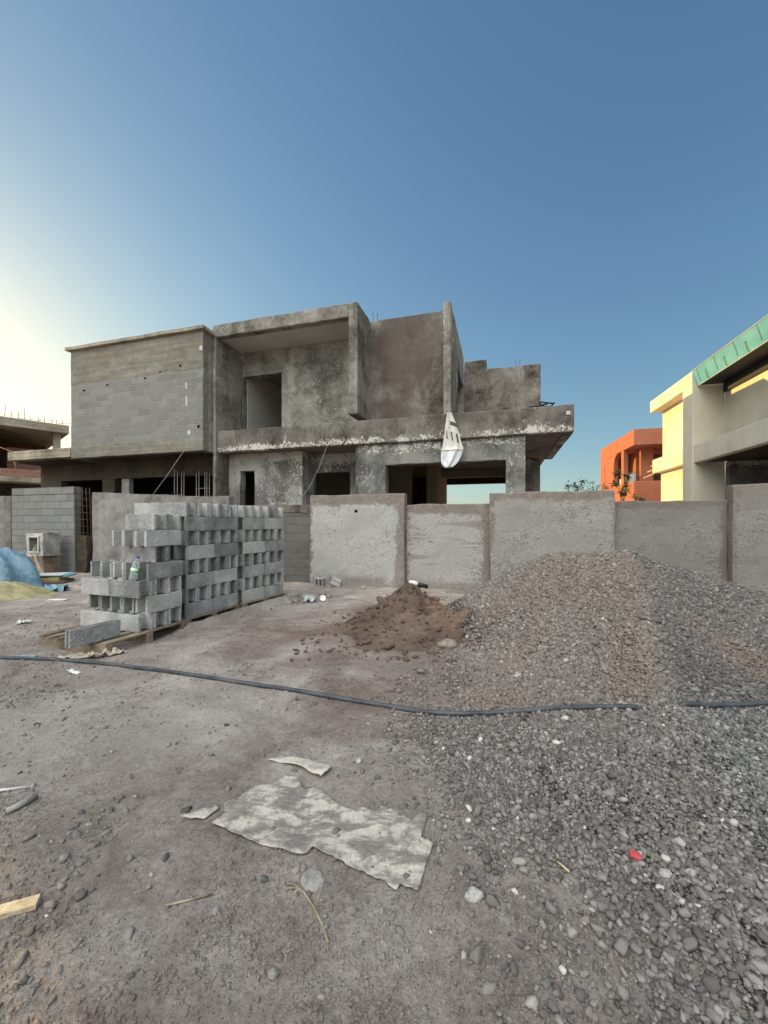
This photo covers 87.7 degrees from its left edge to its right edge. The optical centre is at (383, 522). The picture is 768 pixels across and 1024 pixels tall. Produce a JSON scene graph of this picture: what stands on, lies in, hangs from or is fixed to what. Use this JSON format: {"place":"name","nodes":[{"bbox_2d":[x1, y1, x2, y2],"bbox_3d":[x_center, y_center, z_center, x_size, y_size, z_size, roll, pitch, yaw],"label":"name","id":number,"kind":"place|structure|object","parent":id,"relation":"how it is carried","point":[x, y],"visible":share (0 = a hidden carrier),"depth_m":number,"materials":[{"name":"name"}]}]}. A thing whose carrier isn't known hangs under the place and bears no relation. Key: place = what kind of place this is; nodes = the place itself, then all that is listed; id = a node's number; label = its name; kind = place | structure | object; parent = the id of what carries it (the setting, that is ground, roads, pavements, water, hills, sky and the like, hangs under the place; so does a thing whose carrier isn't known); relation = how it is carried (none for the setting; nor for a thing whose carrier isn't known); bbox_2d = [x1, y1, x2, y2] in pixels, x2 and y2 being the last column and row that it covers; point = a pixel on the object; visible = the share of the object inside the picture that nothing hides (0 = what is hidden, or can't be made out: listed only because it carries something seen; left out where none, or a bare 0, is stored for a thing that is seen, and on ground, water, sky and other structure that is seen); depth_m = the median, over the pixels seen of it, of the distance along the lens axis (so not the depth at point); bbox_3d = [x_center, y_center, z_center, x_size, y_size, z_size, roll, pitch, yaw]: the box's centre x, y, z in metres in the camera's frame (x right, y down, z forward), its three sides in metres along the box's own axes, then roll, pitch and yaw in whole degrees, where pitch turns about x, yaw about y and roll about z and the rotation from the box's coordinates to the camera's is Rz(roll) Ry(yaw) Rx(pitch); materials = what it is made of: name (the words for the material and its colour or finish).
{"place":"outdoors","nodes":[
{"label":"outdoors","id":0,"kind":"place"},
{"bbox_2d":[0,405,68,495],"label":"brick house","id":1,"kind":"structure","parent":0,"point":[18,434],"depth_m":20.67,"materials":[{"name":"concrete"}]},
{"bbox_2d":[0,572,750,1023],"bbox_3d":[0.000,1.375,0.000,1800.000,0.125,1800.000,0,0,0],"label":"ground","id":2,"kind":"structure","parent":0,"point":[146,850],"depth_m":1.79,"materials":[{"name":"soil"}]},
{"bbox_2d":[0,496,11,548],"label":"block wall","id":3,"kind":"structure","parent":2,"relation":"on","point":[5,521],"depth_m":11.98,"materials":[{"name":"concrete"}]},
{"bbox_2d":[0,893,40,919],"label":"wood offcut","id":4,"kind":"object","parent":2,"relation":"on","point":[20,906],"visible":1,"depth_m":1.42,"materials":[{"name":"wood"}]},
{"bbox_2d":[5,793,38,813],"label":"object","id":5,"kind":"object","parent":2,"relation":"on","point":[22,803],"visible":1,"depth_m":1.94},
{"bbox_2d":[0,547,49,586],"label":"blue tarp","id":6,"kind":"object","parent":2,"relation":"on","point":[17,566],"visible":0.66,"depth_m":8.28,"materials":[{"name":"plastic"}]},
{"bbox_2d":[0,581,58,600],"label":"pile","id":7,"kind":"object","parent":2,"relation":"on","point":[13,590],"visible":0.88,"depth_m":7.54,"materials":[{"name":"sand"}]},
{"bbox_2d":[26,532,60,572],"bbox_3d":[-8.936,0.852,10.685,1.477,1.185,0.598,0,0,30],"label":"meter box","id":8,"kind":"object","parent":2,"relation":"on","point":[43,550],"visible":0.83,"depth_m":10.72,"materials":[{"name":"paint"}]},
{"bbox_2d":[12,486,80,571],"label":"block wall","id":9,"kind":"structure","parent":2,"relation":"on","point":[43,510],"depth_m":11.49,"materials":[{"name":"concrete"}]},
{"bbox_2d":[38,584,70,591],"bbox_3d":[-6.942,1.323,8.339,0.991,0.181,0.352,0,0,29],"label":"tarp end","id":10,"kind":"object","parent":2,"relation":"on","point":[55,587],"visible":0.74,"depth_m":8.23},
{"bbox_2d":[39,572,76,583],"bbox_3d":[-7.924,1.305,9.342,1.050,0.190,0.600,0,0,-18],"label":"board pile","id":11,"kind":"object","parent":2,"relation":"on","point":[54,578],"visible":0.59,"depth_m":9.26,"materials":[{"name":"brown wood"}]},
{"bbox_2d":[73,487,92,572],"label":"rebar column","id":12,"kind":"structure","parent":2,"relation":"on","point":[84,549],"depth_m":11.15,"materials":[{"name":"metal"}]},
{"bbox_2d":[87,647,127,657],"bbox_3d":[-2.917,1.360,4.223,0.362,0.099,0.080,0,0,-32],"label":"paper scrap","id":13,"kind":"object","parent":2,"relation":"on","point":[108,652],"visible":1,"depth_m":4.20,"materials":[{"name":"paper"}]},
{"bbox_2d":[39,620,186,656],"bbox_3d":[-3.263,1.349,4.893,1.080,0.141,1.104,0,0,20],"label":"wooden pallet","id":14,"kind":"object","parent":2,"relation":"on","point":[56,639],"visible":0.3,"depth_m":4.54,"materials":[{"name":"brown wood"}]},
{"bbox_2d":[65,619,120,647],"bbox_3d":[-3.115,1.186,4.299,0.090,0.183,0.515,0,0,24],"label":"thin block","id":15,"kind":"object","parent":14,"relation":"on","point":[84,635],"depth_m":4.25,"materials":[{"name":"concrete"}]},
{"bbox_2d":[80,607,121,625],"bbox_3d":[-3.500,1.177,4.970,0.497,0.199,0.204,0,0,19],"label":"hollow block","id":16,"kind":"object","parent":14,"relation":"on","point":[94,615],"depth_m":4.91,"materials":[{"name":"concrete"}]},
{"bbox_2d":[108,610,152,632],"bbox_3d":[-3.035,1.177,4.797,0.502,0.200,0.204,0,0,21],"label":"hollow block","id":17,"kind":"object","parent":14,"relation":"on","point":[131,621],"depth_m":4.72,"materials":[{"name":"concrete"}]},
{"bbox_2d":[122,597,135,611],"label":"hollow block","id":18,"kind":"object","parent":17,"relation":"on","point":[128,604],"depth_m":4.85,"materials":[{"name":"concrete"}]},
{"bbox_2d":[109,578,153,597],"bbox_3d":[-3.029,0.783,4.801,0.501,0.198,0.202,0,0,21],"label":"hollow block","id":19,"kind":"object","parent":18,"relation":"on","point":[128,588],"depth_m":4.75,"materials":[{"name":"concrete"}]},
{"bbox_2d":[128,556,139,580],"bbox_3d":[-2.947,0.542,4.735,0.085,0.287,0.085,11,-6,0],"label":"water bottle","id":20,"kind":"object","parent":19,"relation":"on","point":[134,569],"visible":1,"depth_m":4.70,"materials":[{"name":"clear plastic"}]},
{"bbox_2d":[167,576,181,592],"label":"hollow block","id":21,"kind":"object","parent":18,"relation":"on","point":[175,583],"depth_m":5.16,"materials":[{"name":"concrete"}]},
{"bbox_2d":[112,561,126,577],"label":"hollow block","id":22,"kind":"object","parent":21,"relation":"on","point":[118,569],"depth_m":4.96,"materials":[{"name":"concrete"}]},
{"bbox_2d":[124,562,144,578],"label":"hollow block","id":23,"kind":"object","parent":21,"relation":"on","point":[127,566],"depth_m":4.88,"materials":[{"name":"concrete"}]},
{"bbox_2d":[124,546,167,562],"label":"hollow block","id":24,"kind":"object","parent":23,"relation":"on","point":[153,554],"depth_m":4.92,"materials":[{"name":"concrete"}]},
{"bbox_2d":[123,530,134,545],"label":"hollow block","id":25,"kind":"object","parent":24,"relation":"on","point":[128,538],"depth_m":4.87,"materials":[{"name":"concrete"}]},
{"bbox_2d":[134,529,180,546],"bbox_3d":[-2.801,0.190,4.977,0.204,0.200,0.502,0,0,21],"label":"hollow block","id":26,"kind":"object","parent":24,"relation":"on","point":[146,538],"depth_m":4.85,"materials":[{"name":"concrete"}]},
{"bbox_2d":[125,514,167,529],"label":"hollow block","id":27,"kind":"object","parent":26,"relation":"on","point":[146,521],"depth_m":4.92,"materials":[{"name":"concrete"}]},
{"bbox_2d":[168,514,180,529],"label":"hollow block","id":28,"kind":"object","parent":26,"relation":"on","point":[174,521],"depth_m":5.16,"materials":[{"name":"concrete"}]},
{"bbox_2d":[167,545,169,559],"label":"hollow block","id":29,"kind":"object","parent":23,"relation":"on","point":[168,552],"depth_m":5.22,"materials":[{"name":"concrete"}]},
{"bbox_2d":[112,530,122,545],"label":"hollow block","id":30,"kind":"object","parent":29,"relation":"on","point":[117,537],"depth_m":4.94,"materials":[{"name":"concrete"}]},
{"bbox_2d":[136,560,182,579],"bbox_3d":[-2.794,0.585,5.002,0.204,0.200,0.503,0,0,20],"label":"hollow block","id":31,"kind":"object","parent":21,"relation":"on","point":[158,569],"depth_m":4.89,"materials":[{"name":"concrete"}]},
{"bbox_2d":[145,609,167,627],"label":"hollow block","id":32,"kind":"object","parent":14,"relation":"on","point":[160,617],"depth_m":4.97,"materials":[{"name":"concrete"}]},
{"bbox_2d":[135,590,181,613],"bbox_3d":[-2.796,0.980,4.983,0.204,0.200,0.502,0,0,20],"label":"hollow block","id":33,"kind":"object","parent":32,"relation":"on","point":[157,602],"depth_m":4.87,"materials":[{"name":"concrete"}]},
{"bbox_2d":[145,577,167,594],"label":"hollow block","id":34,"kind":"object","parent":33,"relation":"on","point":[160,585],"depth_m":4.98,"materials":[{"name":"concrete"}]},
{"bbox_2d":[167,606,181,623],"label":"hollow block","id":35,"kind":"object","parent":14,"relation":"on","point":[174,613],"depth_m":5.17,"materials":[{"name":"concrete"}]},
{"bbox_2d":[92,492,233,560],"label":"plastered wall","id":36,"kind":"structure","parent":2,"relation":"on","point":[110,511],"depth_m":10.88,"materials":[{"name":"concrete"}]},
{"bbox_2d":[180,803,217,818],"bbox_3d":[-0.868,1.379,1.891,0.164,0.012,0.069,0,0,-33],"label":"paper scrap","id":37,"kind":"object","parent":2,"relation":"on","point":[204,813],"visible":1,"depth_m":1.90,"materials":[{"name":"paper"}]},
{"bbox_2d":[181,605,239,622],"bbox_3d":[-2.961,1.361,6.038,1.040,0.117,1.057,0,0,21],"label":"wooden pallet","id":38,"kind":"object","parent":2,"relation":"on","point":[209,614],"visible":0.09,"depth_m":5.85,"materials":[{"name":"brown wood"}]},
{"bbox_2d":[181,598,213,618],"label":"hollow block","id":39,"kind":"object","parent":38,"relation":"on","point":[193,609],"depth_m":5.59,"materials":[{"name":"concrete"}]},
{"bbox_2d":[172,587,197,603],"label":"hollow block","id":40,"kind":"object","parent":39,"relation":"on","point":[188,595],"depth_m":5.55,"materials":[{"name":"concrete"}]},
{"bbox_2d":[197,585,208,600],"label":"hollow block","id":41,"kind":"object","parent":39,"relation":"on","point":[203,592],"depth_m":5.75,"materials":[{"name":"concrete"}]},
{"bbox_2d":[180,571,214,589],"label":"hollow block","id":42,"kind":"object","parent":41,"relation":"on","point":[194,580],"depth_m":5.59,"materials":[{"name":"concrete"}]},
{"bbox_2d":[197,558,207,572],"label":"hollow block","id":43,"kind":"object","parent":42,"relation":"on","point":[202,564],"depth_m":5.75,"materials":[{"name":"concrete"}]},
{"bbox_2d":[170,545,180,559],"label":"hollow block","id":44,"kind":"object","parent":43,"relation":"on","point":[172,552],"depth_m":5.59,"materials":[{"name":"concrete"}]},
{"bbox_2d":[181,531,197,545],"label":"hollow block","id":45,"kind":"object","parent":44,"relation":"on","point":[189,538],"depth_m":5.55,"materials":[{"name":"concrete"}]},
{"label":"hollow block","id":46,"kind":"object","parent":45,"relation":"on","visible":0},
{"bbox_2d":[159,502,196,516],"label":"hollow block","id":47,"kind":"object","parent":46,"relation":"on","point":[184,509],"depth_m":5.51,"materials":[{"name":"concrete"}]},
{"bbox_2d":[175,544,213,559],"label":"hollow block","id":48,"kind":"object","parent":43,"relation":"on","point":[191,552],"depth_m":5.55,"materials":[{"name":"concrete"}]},
{"bbox_2d":[197,531,207,544],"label":"hollow block","id":49,"kind":"object","parent":48,"relation":"on","point":[202,537],"depth_m":5.75,"materials":[{"name":"concrete"}]},
{"bbox_2d":[175,517,213,530],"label":"hollow block","id":50,"kind":"object","parent":49,"relation":"on","point":[196,523],"depth_m":5.57,"materials":[{"name":"concrete"}]},
{"bbox_2d":[197,503,208,516],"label":"hollow block","id":51,"kind":"object","parent":50,"relation":"on","point":[202,509],"depth_m":5.75,"materials":[{"name":"concrete"}]},
{"bbox_2d":[211,592,237,610],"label":"hollow block","id":52,"kind":"object","parent":38,"relation":"on","point":[221,601],"depth_m":6.07,"materials":[{"name":"concrete"}]},
{"bbox_2d":[219,582,228,595],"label":"hollow block","id":53,"kind":"object","parent":52,"relation":"on","point":[223,587],"depth_m":6.12,"materials":[{"name":"concrete"}]},
{"bbox_2d":[208,567,236,583],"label":"hollow block","id":54,"kind":"object","parent":53,"relation":"on","point":[221,575],"depth_m":6.09,"materials":[{"name":"concrete"}]},
{"bbox_2d":[228,555,237,567],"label":"hollow block","id":55,"kind":"object","parent":54,"relation":"on","point":[232,560],"depth_m":6.32,"materials":[{"name":"concrete"}]},
{"bbox_2d":[210,542,237,556],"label":"hollow block","id":56,"kind":"object","parent":55,"relation":"on","point":[224,549],"depth_m":6.09,"materials":[{"name":"concrete"}]},
{"bbox_2d":[207,530,228,542],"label":"hollow block","id":57,"kind":"object","parent":56,"relation":"on","point":[223,536],"depth_m":6.13,"materials":[{"name":"concrete"}]},
{"bbox_2d":[214,517,237,529],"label":"hollow block","id":58,"kind":"object","parent":57,"relation":"on","point":[223,523],"depth_m":6.08,"materials":[{"name":"concrete"}]},
{"bbox_2d":[238,593,284,607],"bbox_3d":[-2.516,1.361,7.115,1.040,0.117,1.060,0,0,25],"label":"wooden pallet","id":59,"kind":"object","parent":2,"relation":"on","point":[253,601],"visible":0.16,"depth_m":6.84,"materials":[{"name":"brown wood"}]},
{"bbox_2d":[234,586,264,602],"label":"hollow block","id":60,"kind":"object","parent":59,"relation":"on","point":[248,595],"depth_m":6.63,"materials":[{"name":"concrete"}]},
{"bbox_2d":[237,577,251,590],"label":"hollow block","id":61,"kind":"object","parent":60,"relation":"on","point":[244,584],"depth_m":6.52,"materials":[{"name":"concrete"}]},
{"bbox_2d":[252,576,260,588],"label":"hollow block","id":62,"kind":"object","parent":60,"relation":"on","point":[256,581],"depth_m":6.81,"materials":[{"name":"concrete"}]},
{"bbox_2d":[234,563,263,577],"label":"hollow block","id":63,"kind":"object","parent":62,"relation":"on","point":[247,571],"depth_m":6.62,"materials":[{"name":"concrete"}]},
{"bbox_2d":[252,553,259,564],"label":"hollow block","id":64,"kind":"object","parent":63,"relation":"on","point":[255,558],"depth_m":6.81,"materials":[{"name":"concrete"}]},
{"bbox_2d":[238,541,264,553],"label":"hollow block","id":65,"kind":"object","parent":64,"relation":"on","point":[246,547],"depth_m":6.62,"materials":[{"name":"concrete"}]},
{"bbox_2d":[241,529,259,540],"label":"hollow block","id":66,"kind":"object","parent":65,"relation":"on","point":[256,535],"depth_m":6.81,"materials":[{"name":"concrete"}]},
{"bbox_2d":[237,518,264,529],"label":"hollow block","id":67,"kind":"object","parent":66,"relation":"on","point":[250,523],"depth_m":6.62,"materials":[{"name":"concrete"}]},
{"bbox_2d":[257,583,282,596],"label":"hollow block","id":68,"kind":"object","parent":59,"relation":"on","point":[272,589],"depth_m":7.12,"materials":[{"name":"concrete"}]},
{"bbox_2d":[268,573,275,584],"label":"hollow block","id":69,"kind":"object","parent":68,"relation":"on","point":[271,578],"depth_m":7.17,"materials":[{"name":"concrete"}]},
{"bbox_2d":[263,561,283,574],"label":"hollow block","id":70,"kind":"object","parent":69,"relation":"on","point":[272,567],"depth_m":7.11,"materials":[{"name":"concrete"}]},
{"bbox_2d":[268,551,275,562],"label":"hollow block","id":71,"kind":"object","parent":70,"relation":"on","point":[271,556],"depth_m":7.17,"materials":[{"name":"concrete"}]},
{"bbox_2d":[262,540,282,551],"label":"hollow block","id":72,"kind":"object","parent":71,"relation":"on","point":[273,545],"depth_m":7.14,"materials":[{"name":"concrete"}]},
{"bbox_2d":[269,529,275,539],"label":"hollow block","id":73,"kind":"object","parent":72,"relation":"on","point":[272,534],"depth_m":7.16,"materials":[{"name":"concrete"}]},
{"bbox_2d":[265,518,283,528],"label":"hollow block","id":74,"kind":"object","parent":73,"relation":"on","point":[274,523],"depth_m":7.14,"materials":[{"name":"concrete"}]},
{"bbox_2d":[245,504,310,582],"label":"block wall","id":75,"kind":"structure","parent":2,"relation":"on","point":[296,543],"depth_m":9.43,"materials":[{"name":"concrete"}]},
{"bbox_2d":[8,302,573,544],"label":"unfinished house","id":76,"kind":"structure","parent":2,"relation":"on","point":[267,404],"depth_m":12.34,"materials":[{"name":"concrete"}]},
{"bbox_2d":[441,410,463,467],"bbox_3d":[1.704,-2.100,10.039,0.567,1.460,0.246,0,0,16],"label":"cement sack","id":77,"kind":"object","parent":76,"relation":"hanging from","point":[452,450],"visible":1,"depth_m":10.00,"materials":[{"name":"plastic"}]},
{"bbox_2d":[267,755,332,775],"bbox_3d":[-0.483,1.383,2.315,0.390,0.028,0.120,0,0,26],"label":"paper sheet","id":78,"kind":"object","parent":2,"relation":"on","point":[316,767],"visible":1,"depth_m":2.30,"materials":[{"name":"paper"}]},
{"bbox_2d":[287,882,329,943],"bbox_3d":[-0.270,1.395,1.447,0.033,0.026,0.282,0,0,-42],"label":"dry twig","id":79,"kind":"object","parent":2,"relation":"on","point":[313,906],"visible":1,"depth_m":1.45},
{"bbox_2d":[300,867,324,891],"bbox_3d":[-0.281,1.393,1.564,0.091,0.026,0.116,0,0,-29],"label":"flat stone","id":80,"kind":"object","parent":2,"relation":"on","point":[312,879],"visible":1,"depth_m":1.55,"materials":[{"name":"stone"}]},
{"bbox_2d":[212,775,432,889],"bbox_3d":[-0.284,1.390,1.873,1.040,0.030,0.453,0,0,22],"label":"paper sheet","id":81,"kind":"object","parent":2,"relation":"on","point":[257,813],"visible":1,"depth_m":1.82,"materials":[{"name":"paper"}]},
{"bbox_2d":[0,592,657,1023],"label":"loose pebbles","id":82,"kind":"object","parent":2,"relation":"on","point":[532,1000],"visible":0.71,"depth_m":1.48,"materials":[{"name":"stone"}]},
{"bbox_2d":[290,580,475,663],"bbox_3d":[0.074,1.178,5.745,3.348,0.622,4.290,0,0,0],"label":"soil heap","id":83,"kind":"object","parent":2,"relation":"on","point":[406,617],"visible":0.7,"depth_m":5.08,"materials":[{"name":"soil"}]},
{"bbox_2d":[0,656,767,715],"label":"hose","id":84,"kind":"object","parent":2,"relation":"on","point":[502,711],"visible":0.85,"depth_m":3.03,"materials":[{"name":"rubber"}]},
{"bbox_2d":[437,638,456,648],"bbox_3d":[0.717,1.387,4.550,0.230,0.118,0.178,0,0,0],"label":"stone","id":85,"kind":"object","parent":2,"relation":"on","point":[446,643],"visible":0.9,"depth_m":4.49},
{"bbox_2d":[464,886,483,903],"bbox_3d":[0.333,1.384,1.490,0.077,0.040,0.050,0,0,-17],"label":"stone","id":86,"kind":"object","parent":2,"relation":"on","point":[474,895],"visible":1,"depth_m":1.48,"materials":[{"name":"stone"}]},
{"bbox_2d":[310,483,767,591],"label":"boundary wall","id":87,"kind":"structure","parent":2,"relation":"on","point":[358,539],"depth_m":7.90,"materials":[{"name":"concrete"}]},
{"bbox_2d":[383,549,767,1023],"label":"gravel heap","id":88,"kind":"object","parent":2,"relation":"on","point":[660,778],"visible":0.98,"depth_m":2.37,"materials":[{"name":"gravel"}]},
{"bbox_2d":[609,469,632,500],"bbox_3d":[8.044,-0.208,13.514,0.702,3.218,0.766,0,0,-40],"label":"young tree","id":89,"kind":"object","parent":2,"relation":"on","point":[625,486],"visible":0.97,"depth_m":13.49,"materials":[{"name":"green plant"}]},
{"bbox_2d":[601,428,662,501],"bbox_3d":[19.367,-1.950,24.862,9.000,6.700,6.700,0,0,14],"label":"orange villa","id":90,"kind":"object","parent":2,"relation":"on","point":[635,453],"visible":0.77,"depth_m":23.64,"materials":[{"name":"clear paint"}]},
{"bbox_2d":[644,315,767,500],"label":"yellow villa","id":91,"kind":"object","parent":2,"relation":"on","point":[713,408],"visible":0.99,"depth_m":13.58,"materials":[{"name":"paint"}]},
{"bbox_2d":[0,0,767,503],"label":"sky","id":92,"kind":"structure","parent":0,"point":[583,184],"materials":[{"name":"blue"}]},
{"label":"hollow block","id":93,"kind":"object","parent":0,"visible":0},
{"bbox_2d":[238,553,251,565],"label":"hollow block","id":94,"kind":"object","parent":93,"relation":"on","point":[244,559],"depth_m":6.61,"materials":[{"name":"concrete"}]},
{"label":"hollow block","id":95,"kind":"object","parent":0,"visible":0},
{"bbox_2d":[238,529,252,541],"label":"hollow block","id":96,"kind":"object","parent":95,"relation":"on","point":[245,535],"depth_m":6.61,"materials":[{"name":"concrete"}]},
{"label":"hollow block","id":97,"kind":"object","parent":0,"visible":0},
{"bbox_2d":[228,505,252,517],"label":"hollow block","id":98,"kind":"object","parent":97,"relation":"on","point":[244,511],"depth_m":6.61,"materials":[{"name":"concrete"}]},
{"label":"hollow block","id":99,"kind":"object","parent":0,"visible":0},
{"bbox_2d":[89,594,99,607],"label":"hollow block","id":100,"kind":"object","parent":99,"relation":"on","point":[94,600],"depth_m":5.07,"materials":[{"name":"concrete"}]},
{"bbox_2d":[81,576,122,595],"bbox_3d":[-3.501,0.782,4.973,0.502,0.201,0.203,0,0,20],"label":"hollow block","id":101,"kind":"object","parent":100,"relation":"on","point":[97,585],"depth_m":4.89,"materials":[{"name":"concrete"}]},
{"bbox_2d":[110,596,121,610],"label":"hollow block","id":102,"kind":"object","parent":99,"relation":"on","point":[115,603],"depth_m":4.92,"materials":[{"name":"concrete"}]},
{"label":"hollow block","id":103,"kind":"object","parent":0,"visible":0},
{"bbox_2d":[101,560,124,577],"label":"hollow block","id":104,"kind":"object","parent":103,"relation":"on","point":[106,568],"depth_m":5.02,"materials":[{"name":"concrete"}]},
{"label":"hollow block","id":105,"kind":"object","parent":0,"visible":0},
{"bbox_2d":[90,558,124,575],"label":"hollow block","id":106,"kind":"object","parent":105,"relation":"on","point":[95,569],"depth_m":5.10,"materials":[{"name":"concrete"}]},
{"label":"hollow block","id":107,"kind":"object","parent":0,"visible":0},
{"bbox_2d":[170,559,196,574],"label":"hollow block","id":108,"kind":"object","parent":107,"relation":"on","point":[189,566],"depth_m":5.56,"materials":[{"name":"concrete"}]},
{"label":"hollow block","id":109,"kind":"object","parent":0,"visible":0},
{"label":"hollow block","id":110,"kind":"object","parent":109,"relation":"on","visible":0},
{"bbox_2d":[134,503,158,513],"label":"hollow block","id":111,"kind":"object","parent":110,"relation":"on","point":[146,508],"depth_m":5.67,"materials":[{"name":"concrete"}]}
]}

